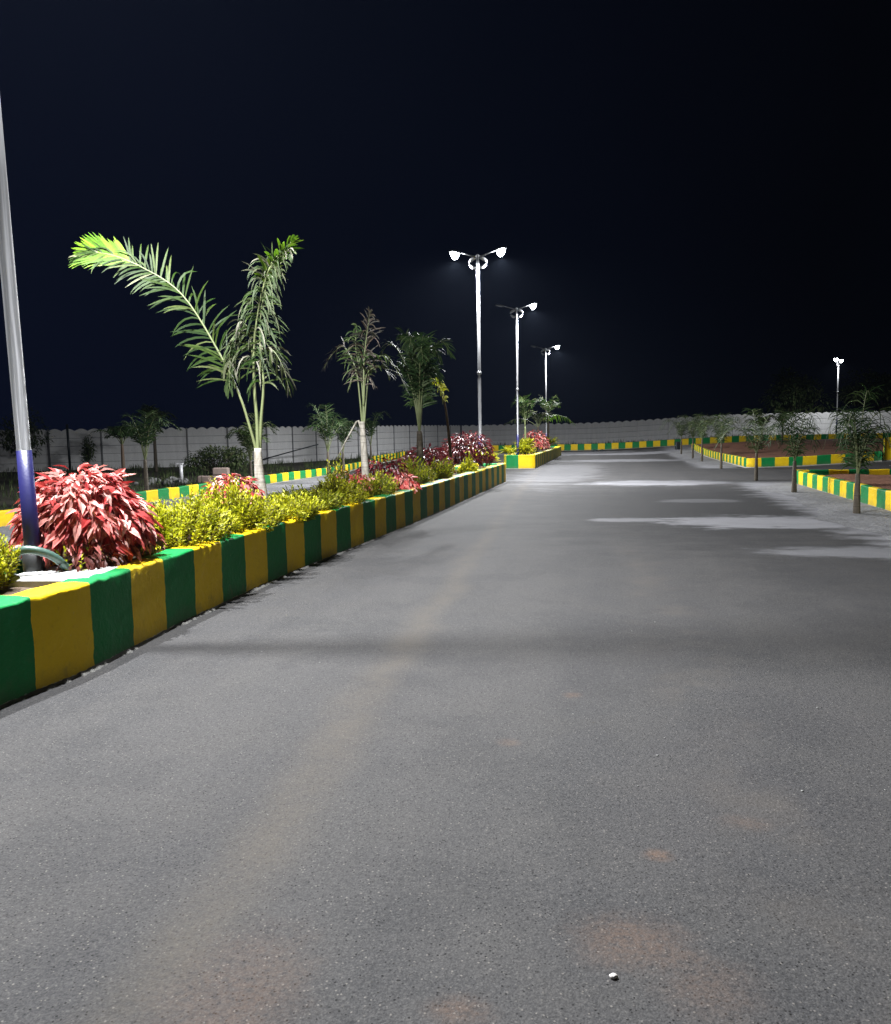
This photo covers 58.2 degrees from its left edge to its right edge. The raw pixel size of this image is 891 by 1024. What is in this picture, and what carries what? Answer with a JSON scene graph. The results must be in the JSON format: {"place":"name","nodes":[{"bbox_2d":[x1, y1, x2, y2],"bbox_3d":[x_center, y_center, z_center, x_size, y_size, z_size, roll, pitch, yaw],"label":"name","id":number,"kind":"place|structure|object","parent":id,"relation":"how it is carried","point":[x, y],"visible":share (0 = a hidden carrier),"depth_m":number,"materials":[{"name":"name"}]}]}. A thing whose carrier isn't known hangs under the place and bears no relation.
{"place":"outdoors","nodes":[
{"label":"outdoors","id":0,"kind":"place"},
{"bbox_2d":[0,435,882,509],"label":"ground","id":1,"kind":"structure","parent":0,"point":[7,501],"depth_m":35.69,"materials":[{"name":"soil"}]},
{"bbox_2d":[0,405,52,459],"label":"dark tree","id":2,"kind":"object","parent":1,"relation":"on","point":[10,437],"visible":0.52,"depth_m":38.61,"materials":[{"name":"green plant"}]},
{"bbox_2d":[66,424,70,469],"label":"steel post","id":3,"kind":"object","parent":1,"relation":"on","point":[68,446],"visible":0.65,"depth_m":40.49,"materials":[{"name":"black metal"}]},
{"bbox_2d":[79,435,96,471],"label":"shrub","id":4,"kind":"object","parent":1,"relation":"on","point":[87,455],"visible":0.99,"depth_m":39.66,"materials":[{"name":"green plant"}]},
{"bbox_2d":[0,482,211,526],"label":"painted kerb","id":5,"kind":"structure","parent":1,"relation":"on","point":[157,494],"depth_m":19.56,"materials":[{"name":"paint"}]},
{"bbox_2d":[85,426,139,480],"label":"palm tree","id":6,"kind":"object","parent":1,"relation":"on","point":[121,434],"visible":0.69,"depth_m":29.00,"materials":[{"name":"green plant"}]},
{"bbox_2d":[118,410,182,490],"bbox_3d":[-7.496,-1.443,20.277,1.617,2.338,1.620,0,6,12],"label":"palm tree","id":7,"kind":"object","parent":1,"relation":"on","point":[142,435],"visible":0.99,"depth_m":20.17,"materials":[{"name":"green plant"}]},
{"bbox_2d":[134,403,177,471],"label":"palm tree","id":8,"kind":"object","parent":1,"relation":"on","point":[146,408],"visible":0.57,"depth_m":37.40,"materials":[{"name":"green plant"}]},
{"bbox_2d":[161,480,170,485],"bbox_3d":[-9.298,-0.958,26.616,0.248,0.200,0.298,-6,7,-39],"label":"rubble stone","id":9,"kind":"object","parent":1,"relation":"on","point":[164,481],"visible":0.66,"depth_m":26.54,"materials":[{"name":"grey stone"}]},
{"bbox_2d":[176,463,183,477],"bbox_3d":[-9.797,-1.467,29.523,0.240,0.660,0.160,-1,6,0],"label":"marker post","id":10,"kind":"object","parent":1,"relation":"on","point":[180,470],"visible":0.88,"depth_m":29.46,"materials":[{"name":"white metal"}]},
{"bbox_2d":[181,445,253,472],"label":"dark bush","id":11,"kind":"object","parent":1,"relation":"on","point":[232,459],"visible":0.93,"depth_m":33.47,"materials":[{"name":"green plant"}]},
{"bbox_2d":[197,475,237,483],"bbox_3d":[-7.858,-1.135,27.610,1.300,0.260,0.500,-1,6,0],"label":"stone block","id":12,"kind":"object","parent":1,"relation":"on","point":[205,478],"depth_m":27.37,"materials":[{"name":"beige stone"}]},
{"bbox_2d":[212,467,229,474],"bbox_3d":[-7.755,-1.403,27.612,0.550,0.260,0.400,-2,6,-8],"label":"stone block","id":13,"kind":"object","parent":12,"relation":"on","point":[221,470],"depth_m":27.43,"materials":[{"name":"beige stone"}]},
{"bbox_2d":[0,425,460,471],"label":"boundary wall","id":14,"kind":"structure","parent":1,"relation":"on","point":[280,442],"depth_m":44.85,"materials":[{"name":"concrete"}]},
{"bbox_2d":[226,412,278,476],"bbox_3d":[-6.217,-2.059,25.642,1.482,2.480,1.673,-1,6,3],"label":"palm tree","id":15,"kind":"object","parent":1,"relation":"on","point":[245,436],"visible":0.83,"depth_m":25.49,"materials":[{"name":"green plant"}]},
{"bbox_2d":[253,444,317,462],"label":"steel rod","id":16,"kind":"object","parent":1,"relation":"on","point":[289,452],"visible":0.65,"depth_m":46.36,"materials":[{"name":"black metal"}]},
{"bbox_2d":[220,459,372,490],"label":"painted kerb","id":17,"kind":"structure","parent":1,"relation":"on","point":[284,477],"depth_m":28.39,"materials":[{"name":"paint"}]},
{"bbox_2d":[331,418,359,470],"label":"palm tree","id":18,"kind":"object","parent":1,"relation":"on","point":[343,435],"visible":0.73,"depth_m":32.92,"materials":[{"name":"green plant"}]},
{"bbox_2d":[353,411,390,458],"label":"palm tree","id":19,"kind":"object","parent":1,"relation":"on","point":[370,424],"visible":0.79,"depth_m":40.93,"materials":[{"name":"green plant"}]},
{"bbox_2d":[372,452,404,464],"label":"painted kerb","id":20,"kind":"structure","parent":1,"relation":"on","point":[397,455],"depth_m":46.25,"materials":[{"name":"paint"}]},
{"bbox_2d":[0,431,890,509],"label":"weeds","id":21,"kind":"object","parent":1,"relation":"on","point":[351,459],"visible":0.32,"depth_m":35.81,"materials":[{"name":"green plant"}]},
{"bbox_2d":[462,411,890,446],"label":"boundary wall","id":22,"kind":"structure","parent":1,"relation":"on","point":[566,433],"depth_m":66.11,"materials":[{"name":"concrete"}]},
{"bbox_2d":[659,419,693,453],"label":"palm tree","id":23,"kind":"object","parent":1,"relation":"on","point":[681,432],"visible":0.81,"depth_m":47.10,"materials":[{"name":"green plant"}]},
{"bbox_2d":[468,433,890,451],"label":"painted kerb","id":24,"kind":"structure","parent":1,"relation":"on","point":[629,445],"depth_m":58.86,"materials":[{"name":"paint"}]},
{"bbox_2d":[696,413,745,468],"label":"palm tree","id":25,"kind":"object","parent":1,"relation":"on","point":[723,428],"visible":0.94,"depth_m":30.55,"materials":[{"name":"green plant"}]},
{"bbox_2d":[716,408,787,480],"bbox_3d":[8.966,-1.924,23.044,1.740,2.171,2.131,-6,8,-43],"label":"palm tree","id":26,"kind":"object","parent":1,"relation":"on","point":[759,436],"visible":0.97,"depth_m":23.08,"materials":[{"name":"green plant"}]},
{"bbox_2d":[694,444,881,467],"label":"painted kerb","id":27,"kind":"structure","parent":1,"relation":"on","point":[743,462],"depth_m":30.82,"materials":[{"name":"paint"}]},
{"bbox_2d":[759,367,833,424],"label":"tree","id":28,"kind":"object","parent":1,"relation":"on","point":[798,391],"visible":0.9,"depth_m":66.19,"materials":[{"name":"green plant"}]},
{"bbox_2d":[797,469,890,510],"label":"painted kerb","id":29,"kind":"structure","parent":1,"relation":"on","point":[878,497],"depth_m":17.67,"materials":[{"name":"paint"}]},
{"bbox_2d":[832,367,890,422],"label":"tree","id":30,"kind":"object","parent":1,"relation":"on","point":[882,380],"visible":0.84,"depth_m":65.78,"materials":[{"name":"green plant"}]},
{"bbox_2d":[883,437,890,460],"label":"painted wall","id":31,"kind":"structure","parent":1,"relation":"on","point":[887,455],"depth_m":30.00,"materials":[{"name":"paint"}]},
{"bbox_2d":[0,444,890,1023],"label":"road","id":32,"kind":"structure","parent":0,"point":[562,738],"depth_m":3.45,"materials":[{"name":"grey asphalt"}]},
{"bbox_2d":[0,475,336,536],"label":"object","id":33,"kind":"structure","parent":32,"relation":"on","point":[6,531],"depth_m":23.83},
{"bbox_2d":[303,403,359,476],"bbox_3d":[-4.252,-2.616,29.350,2.031,2.802,2.594,0,6,12],"label":"palm tree","id":34,"kind":"object","parent":33,"relation":"on","point":[328,433],"visible":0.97,"depth_m":29.07,"materials":[{"name":"green plant"}]},
{"bbox_2d":[0,463,506,708],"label":"median planter","id":35,"kind":"object","parent":32,"relation":"on","point":[54,635],"visible":0.69,"depth_m":6.31,"materials":[{"name":"paint"}]},
{"bbox_2d":[0,533,21,590],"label":"golden shrub","id":36,"kind":"object","parent":35,"relation":"on","point":[11,566],"visible":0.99,"depth_m":5.35,"materials":[{"name":"yellow plant"}]},
{"bbox_2d":[6,545,73,574],"bbox_3d":[-2.841,0.382,5.607,0.468,0.322,0.212,-2,6,-11],"label":"conduit pipe","id":37,"kind":"object","parent":35,"relation":"on","point":[52,556],"visible":0.56,"depth_m":5.54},
{"bbox_2d":[0,101,117,587],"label":"street lamp","id":38,"kind":"object","parent":35,"relation":"on","point":[36,573],"visible":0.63,"depth_m":5.57,"materials":[{"name":"metal"}]},
{"bbox_2d":[54,543,100,570],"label":"golden sprig","id":39,"kind":"object","parent":35,"relation":"on","point":[70,561],"visible":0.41,"depth_m":5.65,"materials":[{"name":"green plant"}]},
{"bbox_2d":[6,463,166,569],"bbox_3d":[-2.793,0.064,6.161,1.189,0.868,1.118,0,6,12],"label":"red bush","id":40,"kind":"object","parent":35,"relation":"on","point":[120,520],"visible":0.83,"depth_m":5.91,"materials":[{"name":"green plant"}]},
{"bbox_2d":[55,543,128,571],"bbox_3d":[-2.585,0.360,5.873,0.584,0.328,0.527,-6,8,-43],"label":"withered plant","id":41,"kind":"object","parent":35,"relation":"on","point":[99,563],"visible":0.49,"depth_m":5.73,"materials":[{"name":"red plant"}]},
{"bbox_2d":[68,232,303,509],"bbox_3d":[-2.866,-1.498,9.108,2.698,3.407,0.656,0,6,8],"label":"palm tree","id":42,"kind":"object","parent":35,"relation":"on","point":[101,251],"visible":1,"depth_m":8.99,"materials":[{"name":"green plant"}]},
{"bbox_2d":[133,483,241,554],"bbox_3d":[-2.488,0.042,7.246,1.165,0.630,1.452,0,6,12],"label":"golden shrub","id":43,"kind":"object","parent":35,"relation":"on","point":[182,525],"visible":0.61,"depth_m":7.12,"materials":[{"name":"yellow plant"}]},
{"bbox_2d":[172,474,288,533],"bbox_3d":[-2.199,-0.073,8.248,1.160,0.654,1.428,0,6,12],"label":"golden shrub","id":44,"kind":"object","parent":35,"relation":"on","point":[254,514],"visible":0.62,"depth_m":8.10,"materials":[{"name":"yellow plant"}]},
{"bbox_2d":[200,473,266,506],"bbox_3d":[-2.330,-0.101,8.847,0.779,0.660,0.808,-5,7,-36],"label":"red bush","id":45,"kind":"object","parent":35,"relation":"on","point":[248,483],"visible":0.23,"depth_m":8.78,"materials":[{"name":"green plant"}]},
{"bbox_2d":[262,489,325,523],"bbox_3d":[-1.916,-0.064,9.290,1.017,0.426,1.345,0,6,12],"label":"golden shrub","id":46,"kind":"object","parent":35,"relation":"on","point":[304,506],"visible":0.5,"depth_m":9.15,"materials":[{"name":"yellow plant"}]},
{"bbox_2d":[268,484,346,510],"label":"golden shrub","id":47,"kind":"object","parent":35,"relation":"on","point":[333,502],"visible":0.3,"depth_m":10.11,"materials":[{"name":"yellow plant"}]},
{"bbox_2d":[298,470,369,504],"bbox_3d":[-1.555,-0.313,11.079,1.039,0.562,1.282,0,6,12],"label":"golden shrub","id":48,"kind":"object","parent":35,"relation":"on","point":[360,496],"visible":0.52,"depth_m":11.01,"materials":[{"name":"green plant"}]},
{"bbox_2d":[320,452,369,498],"bbox_3d":[-1.536,-0.480,11.674,0.906,0.780,0.958,0,6,12],"label":"golden shrub","id":49,"kind":"object","parent":35,"relation":"on","point":[342,474],"visible":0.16,"depth_m":11.66,"materials":[{"name":"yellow plant"}]},
{"bbox_2d":[332,469,380,494],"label":"red bush","id":50,"kind":"object","parent":35,"relation":"on","point":[362,477],"visible":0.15,"depth_m":12.56,"materials":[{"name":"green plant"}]},
{"bbox_2d":[321,306,409,480],"bbox_3d":[-1.298,-1.736,12.875,1.406,3.092,0.851,0,6,12],"label":"palm tree","id":51,"kind":"object","parent":35,"relation":"on","point":[363,446],"visible":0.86,"depth_m":12.88,"materials":[{"name":"green plant"}]},
{"bbox_2d":[357,469,400,496],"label":"golden shrub","id":52,"kind":"object","parent":35,"relation":"on","point":[386,485],"visible":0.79,"depth_m":12.54,"materials":[{"name":"yellow plant"}]},
{"bbox_2d":[354,455,413,489],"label":"red bush","id":53,"kind":"object","parent":35,"relation":"on","point":[391,467],"visible":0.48,"depth_m":14.13,"materials":[{"name":"red plant"}]},
{"bbox_2d":[393,472,421,492],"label":"red bush","id":54,"kind":"object","parent":35,"relation":"on","point":[407,483],"visible":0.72,"depth_m":13.70,"materials":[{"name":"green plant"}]},
{"bbox_2d":[387,456,437,484],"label":"golden shrub","id":55,"kind":"object","parent":35,"relation":"on","point":[423,475],"visible":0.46,"depth_m":15.36,"materials":[{"name":"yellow plant"}]},
{"bbox_2d":[379,325,455,482],"bbox_3d":[-0.533,-2.207,16.713,1.498,3.339,1.534,3,7,33],"label":"palm tree","id":56,"kind":"object","parent":35,"relation":"on","point":[417,373],"visible":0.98,"depth_m":16.49,"materials":[{"name":"green plant"}]},
{"bbox_2d":[396,443,455,474],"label":"red bush","id":57,"kind":"object","parent":35,"relation":"on","point":[435,452],"visible":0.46,"depth_m":17.51,"materials":[{"name":"red plant"}]},
{"bbox_2d":[429,377,451,460],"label":"slim tree","id":58,"kind":"object","parent":35,"relation":"on","point":[440,387],"visible":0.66,"depth_m":19.88,"materials":[{"name":"brown plant"}]},
{"bbox_2d":[428,457,455,480],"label":"golden shrub","id":59,"kind":"object","parent":35,"relation":"on","point":[442,472],"visible":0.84,"depth_m":16.98,"materials":[{"name":"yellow plant"}]},
{"bbox_2d":[438,430,495,466],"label":"red bush","id":60,"kind":"object","parent":35,"relation":"on","point":[458,452],"visible":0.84,"depth_m":21.14,"materials":[{"name":"red plant"}]},
{"bbox_2d":[456,453,480,473],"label":"golden shrub","id":61,"kind":"object","parent":35,"relation":"on","point":[469,464],"visible":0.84,"depth_m":19.72,"materials":[{"name":"yellow plant"}]},
{"bbox_2d":[449,246,506,465],"bbox_3d":[1.016,-4.358,24.090,1.740,6.978,0.260,0,6,12],"label":"street lamp","id":62,"kind":"object","parent":35,"relation":"on","point":[500,251],"visible":0.93,"depth_m":23.87,"materials":[{"name":"metal"}]},
{"bbox_2d":[476,453,500,466],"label":"golden plant","id":63,"kind":"object","parent":35,"relation":"on","point":[496,459],"visible":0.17,"depth_m":23.52,"materials":[{"name":"yellow plant"}]},
{"bbox_2d":[504,446,560,468],"bbox_3d":[4.968,-3.013,42.546,1.328,0.654,18.508,0,6,12],"label":"median planter","id":64,"kind":"object","parent":32,"relation":"on","point":[543,456],"visible":0.84,"depth_m":33.70,"materials":[{"name":"paint"}]},
{"bbox_2d":[498,444,524,454],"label":"golden plant","id":65,"kind":"object","parent":64,"relation":"on","point":[508,449],"visible":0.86,"depth_m":34.14,"materials":[{"name":"yellow plant"}]},
{"bbox_2d":[496,302,537,454],"bbox_3d":[3.017,-5.272,33.640,1.740,6.878,0.260,0,6,12],"label":"street lamp","id":66,"kind":"object","parent":64,"relation":"on","point":[532,305],"visible":0.98,"depth_m":33.47,"materials":[{"name":"metal"}]},
{"bbox_2d":[511,394,535,438],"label":"palm tree","id":67,"kind":"object","parent":64,"relation":"on","point":[525,407],"visible":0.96,"depth_m":36.57,"materials":[{"name":"green plant"}]},
{"bbox_2d":[514,437,538,454],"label":"golden plant","id":68,"kind":"object","parent":64,"relation":"on","point":[528,441],"visible":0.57,"depth_m":35.86,"materials":[{"name":"yellow plant"}]},
{"bbox_2d":[517,443,536,454],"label":"golden plant","id":69,"kind":"object","parent":64,"relation":"on","point":[525,449],"visible":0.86,"depth_m":33.80,"materials":[{"name":"yellow plant"}]},
{"bbox_2d":[523,429,550,452],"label":"red bush","id":70,"kind":"object","parent":64,"relation":"on","point":[542,439],"visible":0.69,"depth_m":38.93,"materials":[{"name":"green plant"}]},
{"bbox_2d":[504,409,574,450],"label":"palm tree","id":71,"kind":"object","parent":64,"relation":"on","point":[542,416],"visible":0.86,"depth_m":41.68,"materials":[{"name":"green plant"}]},
{"bbox_2d":[531,344,559,435],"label":"street lamp","id":72,"kind":"object","parent":64,"relation":"on","point":[555,346],"visible":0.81,"depth_m":47.73,"materials":[{"name":"metal"}]},
{"bbox_2d":[534,394,560,445],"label":"palm tree","id":73,"kind":"object","parent":64,"relation":"on","point":[546,407],"visible":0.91,"depth_m":46.45,"materials":[{"name":"green plant"}]},
{"bbox_2d":[539,436,558,449],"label":"golden plant","id":74,"kind":"object","parent":64,"relation":"on","point":[554,440],"visible":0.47,"depth_m":45.04,"materials":[{"name":"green plant"}]},
{"bbox_2d":[609,973,617,978],"bbox_3d":[0.463,1.279,2.204,0.022,0.014,0.017,-4,6,-25],"label":"pebble","id":75,"kind":"object","parent":32,"relation":"on","point":[613,975],"visible":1,"depth_m":2.20,"materials":[{"name":"white stone"}]},
{"bbox_2d":[0,0,890,447],"label":"sky","id":76,"kind":"structure","parent":0,"point":[691,199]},
{"bbox_2d":[675,441,679,449],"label":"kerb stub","id":77,"kind":"object","parent":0,"point":[677,445],"visible":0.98,"depth_m":52.32,"materials":[{"name":"concrete"}]},
{"bbox_2d":[669,449,739,466],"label":"pavement","id":78,"kind":"structure","parent":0,"point":[686,454],"depth_m":40.03,"materials":[{"name":"grey concrete"}]},
{"bbox_2d":[669,414,712,457],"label":"palm tree","id":79,"kind":"object","parent":78,"relation":"on","point":[693,434],"visible":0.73,"depth_m":41.83,"materials":[{"name":"green plant"}]},
{"bbox_2d":[675,412,719,460],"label":"palm tree","id":80,"kind":"object","parent":78,"relation":"on","point":[703,429],"visible":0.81,"depth_m":37.57,"materials":[{"name":"green plant"}]},
{"bbox_2d":[699,438,883,457],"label":"plot soil beyond","id":81,"kind":"object","parent":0,"point":[741,449],"visible":0.6,"depth_m":40.68,"materials":[{"name":"brown soil"}]},
{"bbox_2d":[743,409,777,449],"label":"palm tree","id":82,"kind":"object","parent":81,"relation":"on","point":[762,420],"visible":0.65,"depth_m":41.61,"materials":[{"name":"green plant"}]},
{"bbox_2d":[769,407,800,444],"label":"palm tree","id":83,"kind":"object","parent":81,"relation":"on","point":[781,410],"visible":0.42,"depth_m":44.34,"materials":[{"name":"green plant"}]},
{"bbox_2d":[753,483,890,540],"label":"verge","id":84,"kind":"structure","parent":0,"point":[835,509],"depth_m":14.42,"materials":[{"name":"grey concrete"}]},
{"bbox_2d":[765,406,823,492],"bbox_3d":[8.069,-1.431,18.601,1.296,2.080,1.640,1,6,24],"label":"tree","id":85,"kind":"object","parent":84,"relation":"on","point":[793,440],"visible":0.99,"depth_m":18.42,"materials":[{"name":"green plant"}]},
{"bbox_2d":[823,383,890,513],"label":"tree","id":86,"kind":"object","parent":84,"relation":"on","point":[859,450],"visible":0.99,"depth_m":13.65,"materials":[{"name":"green plant"}]},
{"bbox_2d":[834,357,842,431],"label":"street lamp","id":87,"kind":"object","parent":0,"point":[839,361],"visible":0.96,"depth_m":57.78,"materials":[{"name":"metal"}]},
{"bbox_2d":[824,474,890,489],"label":"plot soil","id":88,"kind":"structure","parent":0,"point":[882,481],"depth_m":19.70,"materials":[{"name":"brown soil"}]}
]}

